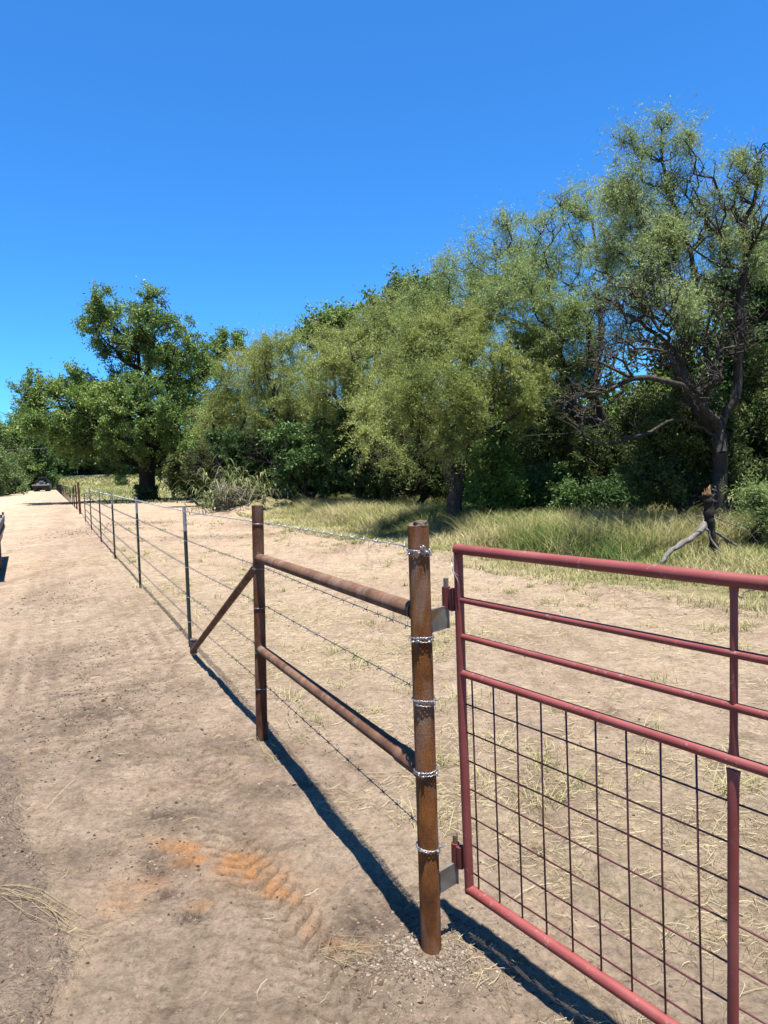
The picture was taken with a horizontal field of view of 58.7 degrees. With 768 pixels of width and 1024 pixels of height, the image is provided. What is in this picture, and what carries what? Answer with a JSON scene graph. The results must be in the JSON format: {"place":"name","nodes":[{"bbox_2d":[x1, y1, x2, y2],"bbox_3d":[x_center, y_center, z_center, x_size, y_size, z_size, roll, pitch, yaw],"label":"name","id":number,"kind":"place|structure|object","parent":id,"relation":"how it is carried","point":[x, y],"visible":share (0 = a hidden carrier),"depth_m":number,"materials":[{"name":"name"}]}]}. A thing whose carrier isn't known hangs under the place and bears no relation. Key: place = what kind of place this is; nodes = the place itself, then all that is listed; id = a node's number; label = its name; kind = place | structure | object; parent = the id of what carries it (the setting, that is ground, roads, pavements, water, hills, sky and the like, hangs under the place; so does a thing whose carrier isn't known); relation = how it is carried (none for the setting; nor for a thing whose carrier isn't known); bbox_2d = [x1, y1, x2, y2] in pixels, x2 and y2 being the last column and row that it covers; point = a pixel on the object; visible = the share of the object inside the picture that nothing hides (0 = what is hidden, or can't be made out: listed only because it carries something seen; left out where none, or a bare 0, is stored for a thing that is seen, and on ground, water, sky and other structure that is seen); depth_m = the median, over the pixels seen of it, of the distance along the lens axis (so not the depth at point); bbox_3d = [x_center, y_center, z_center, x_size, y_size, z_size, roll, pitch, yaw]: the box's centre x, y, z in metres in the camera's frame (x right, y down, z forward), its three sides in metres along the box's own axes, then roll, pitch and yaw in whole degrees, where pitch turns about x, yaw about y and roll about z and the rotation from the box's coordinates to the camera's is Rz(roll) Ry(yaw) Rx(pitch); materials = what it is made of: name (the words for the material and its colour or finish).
{"place":"outdoors","nodes":[
{"label":"outdoors","id":0,"kind":"place"},
{"bbox_2d":[32,477,51,491],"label":"flatbed truck","id":1,"kind":"object","parent":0,"point":[46,485],"visible":1,"depth_m":121.45,"materials":[{"name":"black paint"}]},
{"bbox_2d":[40,474,207,504],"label":"verge grass","id":2,"kind":"structure","parent":0,"point":[109,488],"depth_m":113.82,"materials":[{"name":"plant"}]},
{"bbox_2d":[0,476,767,1023],"bbox_3d":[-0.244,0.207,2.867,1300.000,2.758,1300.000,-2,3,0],"label":"ground","id":3,"kind":"structure","parent":0,"point":[152,966],"depth_m":3.63,"materials":[{"name":"beige soil"}]},
{"bbox_2d":[0,512,4,569],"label":"utility trailer","id":4,"kind":"object","parent":3,"relation":"on","point":[2,523],"visible":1,"depth_m":13.43,"materials":[{"name":"black paint"}]},
{"bbox_2d":[0,443,21,495],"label":"forest tree","id":5,"kind":"object","parent":3,"relation":"on","point":[5,466],"visible":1,"depth_m":86.13,"materials":[{"name":"green plant"}]},
{"bbox_2d":[0,450,30,495],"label":"forest tree","id":6,"kind":"object","parent":3,"relation":"on","point":[18,485],"visible":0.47,"depth_m":92.08,"materials":[{"name":"green plant"}]},
{"bbox_2d":[0,429,31,468],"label":"forest tree","id":7,"kind":"object","parent":3,"relation":"on","point":[5,442],"visible":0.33,"depth_m":124.71,"materials":[{"name":"green plant"}]},
{"bbox_2d":[3,463,32,493],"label":"forest tree","id":8,"kind":"object","parent":3,"relation":"on","point":[22,471],"visible":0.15,"depth_m":103.83,"materials":[{"name":"green plant"}]},
{"bbox_2d":[0,398,40,441],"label":"forest tree","id":9,"kind":"object","parent":3,"relation":"on","point":[9,419],"visible":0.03,"depth_m":196.69,"materials":[{"name":"green plant"}]},
{"bbox_2d":[0,417,46,481],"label":"forest tree","id":10,"kind":"object","parent":3,"relation":"on","point":[30,465],"visible":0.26,"depth_m":133.23,"materials":[{"name":"green plant"}]},
{"bbox_2d":[12,433,65,489],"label":"forest tree","id":11,"kind":"object","parent":3,"relation":"on","point":[47,470],"visible":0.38,"depth_m":138.97,"materials":[{"name":"green plant"}]},
{"bbox_2d":[26,433,64,475],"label":"forest tree","id":12,"kind":"object","parent":3,"relation":"on","point":[50,452],"visible":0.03,"depth_m":188.45,"materials":[{"name":"green plant"}]},
{"bbox_2d":[0,879,111,956],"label":"dry stalks","id":13,"kind":"object","parent":3,"relation":"on","point":[44,907],"visible":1,"depth_m":2.69,"materials":[{"name":"plant"}]},
{"bbox_2d":[40,411,85,475],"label":"forest tree","id":14,"kind":"object","parent":3,"relation":"on","point":[64,460],"visible":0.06,"depth_m":186.48,"materials":[{"name":"green plant"}]},
{"bbox_2d":[72,482,80,513],"bbox_3d":[-17.908,-0.872,39.727,0.137,1.722,10.702,-3,4,-26],"label":"pipe brace","id":15,"kind":"object","parent":3,"relation":"on","point":[75,495],"visible":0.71,"depth_m":34.96,"materials":[{"name":"metal"}]},
{"bbox_2d":[54,422,102,476],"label":"forest tree","id":16,"kind":"object","parent":3,"relation":"on","point":[86,467],"visible":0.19,"depth_m":187.42,"materials":[{"name":"green plant"}]},
{"bbox_2d":[56,475,104,476],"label":"guard rail","id":17,"kind":"object","parent":3,"relation":"on","point":[83,475],"visible":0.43,"depth_m":186.50,"materials":[{"name":"grey metal"}]},
{"bbox_2d":[89,489,91,529],"bbox_3d":[-10.056,-0.015,23.410,0.046,1.568,0.045,-1,3,13],"label":"steel fence post","id":18,"kind":"object","parent":3,"relation":"on","point":[90,509],"visible":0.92,"depth_m":23.39,"materials":[{"name":"metal"}]},
{"bbox_2d":[71,423,112,476],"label":"forest tree","id":19,"kind":"object","parent":3,"relation":"on","point":[95,470],"visible":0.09,"depth_m":189.10,"materials":[{"name":"green plant"}]},
{"bbox_2d":[98,491,101,541],"bbox_3d":[-7.809,0.196,18.788,0.045,1.568,0.046,-1,3,14],"label":"steel fence post","id":20,"kind":"object","parent":3,"relation":"on","point":[100,516],"visible":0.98,"depth_m":18.78,"materials":[{"name":"metal"}]},
{"bbox_2d":[91,419,128,471],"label":"forest tree","id":21,"kind":"object","parent":3,"relation":"on","point":[100,460],"visible":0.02,"depth_m":189.02,"materials":[{"name":"green plant"}]},
{"bbox_2d":[111,493,115,558],"bbox_3d":[-5.841,0.377,14.749,0.046,1.568,0.046,-1,3,13],"label":"steel fence post","id":22,"kind":"object","parent":3,"relation":"on","point":[113,526],"visible":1,"depth_m":14.74,"materials":[{"name":"metal"}]},
{"bbox_2d":[112,472,129,485],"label":"shrub","id":23,"kind":"object","parent":3,"relation":"on","point":[124,482],"visible":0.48,"depth_m":149.19,"materials":[{"name":"green plant"}]},
{"bbox_2d":[108,422,137,474],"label":"forest tree","id":24,"kind":"object","parent":3,"relation":"on","point":[131,469],"visible":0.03,"depth_m":188.00,"materials":[{"name":"green plant"}]},
{"bbox_2d":[1,276,253,500],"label":"pecan tree","id":25,"kind":"object","parent":3,"relation":"on","point":[96,403],"visible":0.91,"depth_m":50.62,"materials":[{"name":"green plant"}]},
{"bbox_2d":[135,497,141,587],"bbox_3d":[-3.823,0.554,10.635,0.045,1.568,0.046,0,4,18],"label":"steel fence post","id":26,"kind":"object","parent":3,"relation":"on","point":[137,530],"visible":0.98,"depth_m":10.62,"materials":[{"name":"metal"}]},
{"bbox_2d":[155,429,181,483],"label":"forest tree","id":27,"kind":"object","parent":3,"relation":"on","point":[158,471],"visible":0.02,"depth_m":126.96,"materials":[{"name":"green plant"}]},
{"bbox_2d":[152,432,212,499],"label":"forest tree","id":28,"kind":"object","parent":3,"relation":"on","point":[188,485],"visible":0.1,"depth_m":51.28,"materials":[{"name":"green plant"}]},
{"bbox_2d":[182,506,191,646],"bbox_3d":[-1.969,0.723,6.852,0.045,1.568,0.045,-1,4,18],"label":"steel fence post","id":29,"kind":"object","parent":3,"relation":"on","point":[185,540],"visible":0.99,"depth_m":6.84,"materials":[{"name":"metal"}]},
{"bbox_2d":[156,436,251,505],"bbox_3d":[-10.286,-2.376,39.924,5.934,4.260,3.344,-2,3,0],"label":"leafy shrub","id":30,"kind":"object","parent":3,"relation":"on","point":[173,470],"visible":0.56,"depth_m":39.53,"materials":[{"name":"green plant"}]},
{"bbox_2d":[175,404,234,497],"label":"forest tree","id":31,"kind":"object","parent":3,"relation":"on","point":[188,445],"visible":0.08,"depth_m":45.90,"materials":[{"name":"green plant"}]},
{"bbox_2d":[171,331,283,506],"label":"mesquite tree","id":32,"kind":"object","parent":3,"relation":"on","point":[222,404],"visible":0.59,"depth_m":36.61,"materials":[{"name":"green plant"}]},
{"bbox_2d":[205,409,263,492],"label":"forest tree","id":33,"kind":"object","parent":3,"relation":"on","point":[235,445],"visible":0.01,"depth_m":43.03,"materials":[{"name":"green plant"}]},
{"bbox_2d":[176,454,301,513],"bbox_3d":[-6.575,-1.131,31.099,5.664,2.943,4.630,0,4,22],"label":"reed clump","id":34,"kind":"object","parent":3,"relation":"on","point":[228,497],"visible":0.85,"depth_m":30.59,"materials":[{"name":"green plant"}]},
{"bbox_2d":[203,425,283,494],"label":"leafy shrub","id":35,"kind":"object","parent":3,"relation":"on","point":[230,439],"visible":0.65,"depth_m":33.30,"materials":[{"name":"green plant"}]},
{"bbox_2d":[268,492,284,498],"bbox_3d":[-4.939,-0.702,31.632,0.856,0.518,0.298,-2,3,0],"label":"fallen log","id":36,"kind":"object","parent":3,"relation":"on","point":[276,495],"visible":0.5,"depth_m":31.51,"materials":[{"name":"wood"}]},
{"bbox_2d":[249,380,310,493],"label":"forest tree","id":37,"kind":"object","parent":3,"relation":"on","point":[268,484],"depth_m":37.24,"materials":[{"name":"green plant"}]},
{"bbox_2d":[282,489,291,499],"bbox_3d":[-4.457,-0.508,31.482,0.485,1.103,0.354,-2,3,0],"label":"prickly pear","id":38,"kind":"object","parent":3,"relation":"on","point":[285,495],"visible":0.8,"depth_m":31.36,"materials":[{"name":"green plant"}]},
{"bbox_2d":[217,313,357,490],"bbox_3d":[-4.498,-4.844,31.893,7.179,9.831,7.517,-2,3,0],"label":"mesquite tree","id":39,"kind":"object","parent":3,"relation":"on","point":[265,352],"visible":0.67,"depth_m":31.38,"materials":[{"name":"green plant"}]},
{"bbox_2d":[255,418,349,501],"bbox_3d":[-3.233,-1.985,28.671,4.581,4.345,3.216,-2,3,0],"label":"leafy shrub","id":40,"kind":"object","parent":3,"relation":"on","point":[291,456],"visible":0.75,"depth_m":28.47,"materials":[{"name":"green plant"}]},
{"bbox_2d":[297,493,316,501],"bbox_3d":[-3.551,-0.433,31.488,0.961,0.907,0.354,-2,3,0],"label":"prickly pear","id":41,"kind":"object","parent":3,"relation":"on","point":[299,495],"visible":0.17,"depth_m":31.51,"materials":[{"name":"green plant"}]},
{"bbox_2d":[271,401,350,496],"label":"forest tree","id":42,"kind":"object","parent":3,"relation":"on","point":[310,488],"visible":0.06,"depth_m":35.24,"materials":[{"name":"green plant"}]},
{"bbox_2d":[190,505,458,954],"bbox_3d":[-0.814,0.754,4.501,0.198,1.655,4.788,-3,4,-25],"label":"pipe brace","id":43,"kind":"object","parent":3,"relation":"on","point":[419,762],"visible":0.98,"depth_m":2.39,"materials":[{"name":"metal"}]},
{"bbox_2d":[442,544,767,1023],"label":"pipe gate","id":44,"kind":"structure","parent":43,"relation":"attached to","point":[454,599],"depth_m":1.91,"materials":[{"name":"red metal"}]},
{"bbox_2d":[319,402,362,496],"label":"forest tree","id":45,"kind":"object","parent":3,"relation":"on","point":[347,491],"visible":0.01,"depth_m":32.25,"materials":[{"name":"green plant"}]},
{"bbox_2d":[300,406,396,500],"bbox_3d":[-1.239,-1.829,25.875,3.842,4.220,2.592,-2,3,0],"label":"leafy shrub","id":46,"kind":"object","parent":3,"relation":"on","point":[335,468],"visible":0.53,"depth_m":25.35,"materials":[{"name":"green plant"}]},
{"bbox_2d":[313,930,391,977],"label":"dry stalks","id":47,"kind":"object","parent":3,"relation":"on","point":[350,951],"visible":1,"depth_m":2.43,"materials":[{"name":"plant"}]},
{"bbox_2d":[276,271,438,503],"bbox_3d":[-0.411,-4.627,25.383,7.280,9.938,7.342,-2,3,0],"label":"mesquite tree","id":48,"kind":"object","parent":3,"relation":"on","point":[344,360],"visible":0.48,"depth_m":24.88,"materials":[{"name":"green plant"}]},
{"bbox_2d":[288,260,454,407],"bbox_3d":[-0.538,-7.013,37.603,9.790,13.313,4.518,-2,3,0],"label":"broadleaf tree","id":49,"kind":"object","parent":3,"relation":"on","point":[340,317],"visible":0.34,"depth_m":36.76,"materials":[{"name":"green plant"}]},
{"bbox_2d":[0,645,763,1023],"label":"grit","id":50,"kind":"object","parent":3,"relation":"on","point":[352,885],"visible":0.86,"depth_m":2.73,"materials":[{"name":"brown gravel"}]},
{"bbox_2d":[0,518,767,1023],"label":"dirt clods","id":51,"kind":"object","parent":3,"relation":"on","point":[436,958],"visible":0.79,"depth_m":2.95,"materials":[{"name":"brown soil"}]},
{"bbox_2d":[4,502,767,1023],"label":"straw litter","id":52,"kind":"object","parent":3,"relation":"on","point":[722,874],"visible":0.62,"depth_m":3.80,"materials":[{"name":"beige plant"}]},
{"bbox_2d":[344,393,466,504],"bbox_3d":[0.928,-2.208,23.799,3.822,5.090,3.195,1,4,34],"label":"leafy shrub","id":53,"kind":"object","parent":3,"relation":"on","point":[387,480],"visible":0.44,"depth_m":23.70,"materials":[{"name":"green plant"}]},
{"bbox_2d":[376,385,448,499],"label":"forest tree","id":54,"kind":"object","parent":3,"relation":"on","point":[408,456],"depth_m":29.31,"materials":[{"name":"green plant"}]},
{"bbox_2d":[298,900,543,1020],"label":"pebbles","id":55,"kind":"object","parent":3,"relation":"on","point":[416,961],"visible":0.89,"depth_m":2.35,"materials":[{"name":"grey gravel"}]},
{"bbox_2d":[86,519,766,837],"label":"dry tufts","id":56,"kind":"object","parent":3,"relation":"on","point":[748,624],"visible":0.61,"depth_m":5.54,"materials":[{"name":"beige plant"}]},
{"bbox_2d":[394,432,468,502],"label":"forest tree","id":57,"kind":"object","parent":3,"relation":"on","point":[426,473],"visible":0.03,"depth_m":26.54,"materials":[{"name":"green plant"}]},
{"bbox_2d":[321,276,572,520],"bbox_3d":[1.858,-3.020,17.835,7.497,7.572,4.921,-4,4,-35],"label":"mesquite tree","id":58,"kind":"object","parent":3,"relation":"on","point":[467,391],"visible":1,"depth_m":16.94,"materials":[{"name":"green plant"}]},
{"bbox_2d":[445,434,535,516],"bbox_3d":[2.882,-0.788,18.440,2.422,2.739,2.140,-2,3,0],"label":"leafy shrub","id":59,"kind":"object","parent":3,"relation":"on","point":[496,479],"visible":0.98,"depth_m":18.21,"materials":[{"name":"green plant"}]},
{"bbox_2d":[432,368,550,495],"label":"forest tree","id":60,"kind":"object","parent":3,"relation":"on","point":[506,434],"visible":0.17,"depth_m":23.63,"materials":[{"name":"green plant"}]},
{"bbox_2d":[374,159,652,477],"bbox_3d":[3.852,-4.594,19.652,8.227,11.124,6.029,-2,3,0],"label":"mesquite tree","id":61,"kind":"object","parent":3,"relation":"on","point":[570,320],"visible":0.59,"depth_m":19.30,"materials":[{"name":"green plant"}]},
{"bbox_2d":[502,449,595,513],"bbox_3d":[4.895,-0.584,19.581,3.419,2.643,2.410,-2,3,0],"label":"leafy shrub","id":62,"kind":"object","parent":3,"relation":"on","point":[538,485],"visible":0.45,"depth_m":19.13,"materials":[{"name":"green plant"}]},
{"bbox_2d":[505,394,620,499],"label":"cedar tree","id":63,"kind":"object","parent":3,"relation":"on","point":[561,442],"visible":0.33,"depth_m":21.52,"materials":[{"name":"green plant"}]},
{"bbox_2d":[547,362,637,481],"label":"forest tree","id":64,"kind":"object","parent":3,"relation":"on","point":[628,390],"visible":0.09,"depth_m":23.54,"materials":[{"name":"green plant"}]},
{"bbox_2d":[537,459,653,520],"bbox_3d":[5.434,-0.278,17.066,2.643,2.061,2.299,-4,4,-37],"label":"leafy shrub","id":65,"kind":"object","parent":3,"relation":"on","point":[604,495],"visible":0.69,"depth_m":16.78,"materials":[{"name":"green plant"}]},
{"bbox_2d":[558,381,673,490],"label":"cedar tree","id":66,"kind":"object","parent":3,"relation":"on","point":[600,453],"visible":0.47,"depth_m":18.61,"materials":[{"name":"green plant"}]},
{"bbox_2d":[603,357,668,511],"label":"forest tree","id":67,"kind":"object","parent":3,"relation":"on","point":[636,370],"depth_m":24.75,"materials":[{"name":"green plant"}]},
{"bbox_2d":[529,88,767,527],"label":"mesquite tree","id":68,"kind":"object","parent":3,"relation":"on","point":[662,234],"visible":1,"depth_m":13.47,"materials":[{"name":"green plant"}]},
{"bbox_2d":[621,319,730,513],"bbox_3d":[10.103,-2.635,21.903,5.353,7.138,5.644,-4,4,-38],"label":"forest tree","id":69,"kind":"object","parent":3,"relation":"on","point":[666,371],"visible":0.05,"depth_m":21.73,"materials":[{"name":"green plant"}]},
{"bbox_2d":[606,363,761,525],"bbox_3d":[6.401,-1.205,14.555,3.060,3.879,2.207,-2,3,0],"label":"cedar tree","id":70,"kind":"object","parent":3,"relation":"on","point":[691,445],"visible":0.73,"depth_m":14.30,"materials":[{"name":"green plant"}]},
{"bbox_2d":[648,242,754,514],"bbox_3d":[10.367,-3.667,20.062,5.766,8.024,5.793,-4,4,-35],"label":"forest tree","id":71,"kind":"object","parent":3,"relation":"on","point":[688,354],"visible":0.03,"depth_m":19.93,"materials":[{"name":"green plant"}]},
{"bbox_2d":[658,485,756,563],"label":"broken tree","id":72,"kind":"object","parent":3,"relation":"on","point":[707,524],"visible":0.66,"depth_m":11.86,"materials":[{"name":"grey plant"}]},
{"bbox_2d":[694,216,767,412],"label":"broadleaf tree","id":73,"kind":"object","parent":3,"relation":"on","point":[762,298],"visible":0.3,"depth_m":17.46,"materials":[{"name":"green plant"}]},
{"bbox_2d":[698,332,767,512],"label":"cedar tree","id":74,"kind":"object","parent":3,"relation":"on","point":[753,379],"visible":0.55,"depth_m":15.14,"materials":[{"name":"green plant"}]},
{"bbox_2d":[719,462,767,550],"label":"leafy shrub","id":75,"kind":"object","parent":3,"relation":"on","point":[756,499],"visible":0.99,"depth_m":12.59,"materials":[{"name":"green plant"}]},
{"bbox_2d":[727,368,767,509],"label":"forest tree","id":76,"kind":"object","parent":3,"relation":"on","point":[759,408],"visible":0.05,"depth_m":17.11,"materials":[{"name":"green plant"}]},
{"bbox_2d":[738,589,767,597],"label":"fallen branch","id":77,"kind":"object","parent":3,"relation":"on","point":[742,594],"visible":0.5,"depth_m":8.49,"materials":[{"name":"grey wood"}]},
{"label":"steel fence post","id":78,"kind":"object","parent":3,"relation":"on","visible":0},
{"bbox_2d":[64,487,410,628],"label":"barbed wire","id":79,"kind":"object","parent":78,"relation":"attached to","point":[366,609],"visible":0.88,"depth_m":4.04,"materials":[{"name":"grey metal"}]},
{"bbox_2d":[84,490,407,549],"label":"barbed wire","id":80,"kind":"object","parent":78,"relation":"attached to","point":[297,528],"visible":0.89,"depth_m":4.12,"materials":[{"name":"grey metal"}]},
{"bbox_2d":[0,0,767,472],"label":"sky","id":81,"kind":"structure","parent":0,"point":[238,158],"materials":[{"name":"blue"}]},
{"bbox_2d":[196,489,767,617],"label":"tall grass","id":82,"kind":"structure","parent":0,"point":[642,536],"depth_m":14.22,"materials":[{"name":"plant"}]},
{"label":"steel fence post","id":83,"kind":"object","parent":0,"visible":0},
{"bbox_2d":[71,493,412,685],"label":"barbed wire","id":84,"kind":"object","parent":83,"relation":"attached to","point":[334,643],"visible":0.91,"depth_m":3.97,"materials":[{"name":"grey metal"}]},
{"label":"steel fence post","id":85,"kind":"object","parent":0,"visible":0},
{"bbox_2d":[71,497,412,748],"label":"barbed wire","id":86,"kind":"object","parent":85,"relation":"attached to","point":[185,592],"visible":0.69,"depth_m":7.83,"materials":[{"name":"grey metal"}]},
{"label":"steel fence post","id":87,"kind":"object","parent":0,"visible":0},
{"bbox_2d":[84,513,416,821],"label":"barbed wire","id":88,"kind":"object","parent":87,"relation":"attached to","point":[347,759],"visible":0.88,"depth_m":4.07,"materials":[{"name":"grey metal"}]}
]}

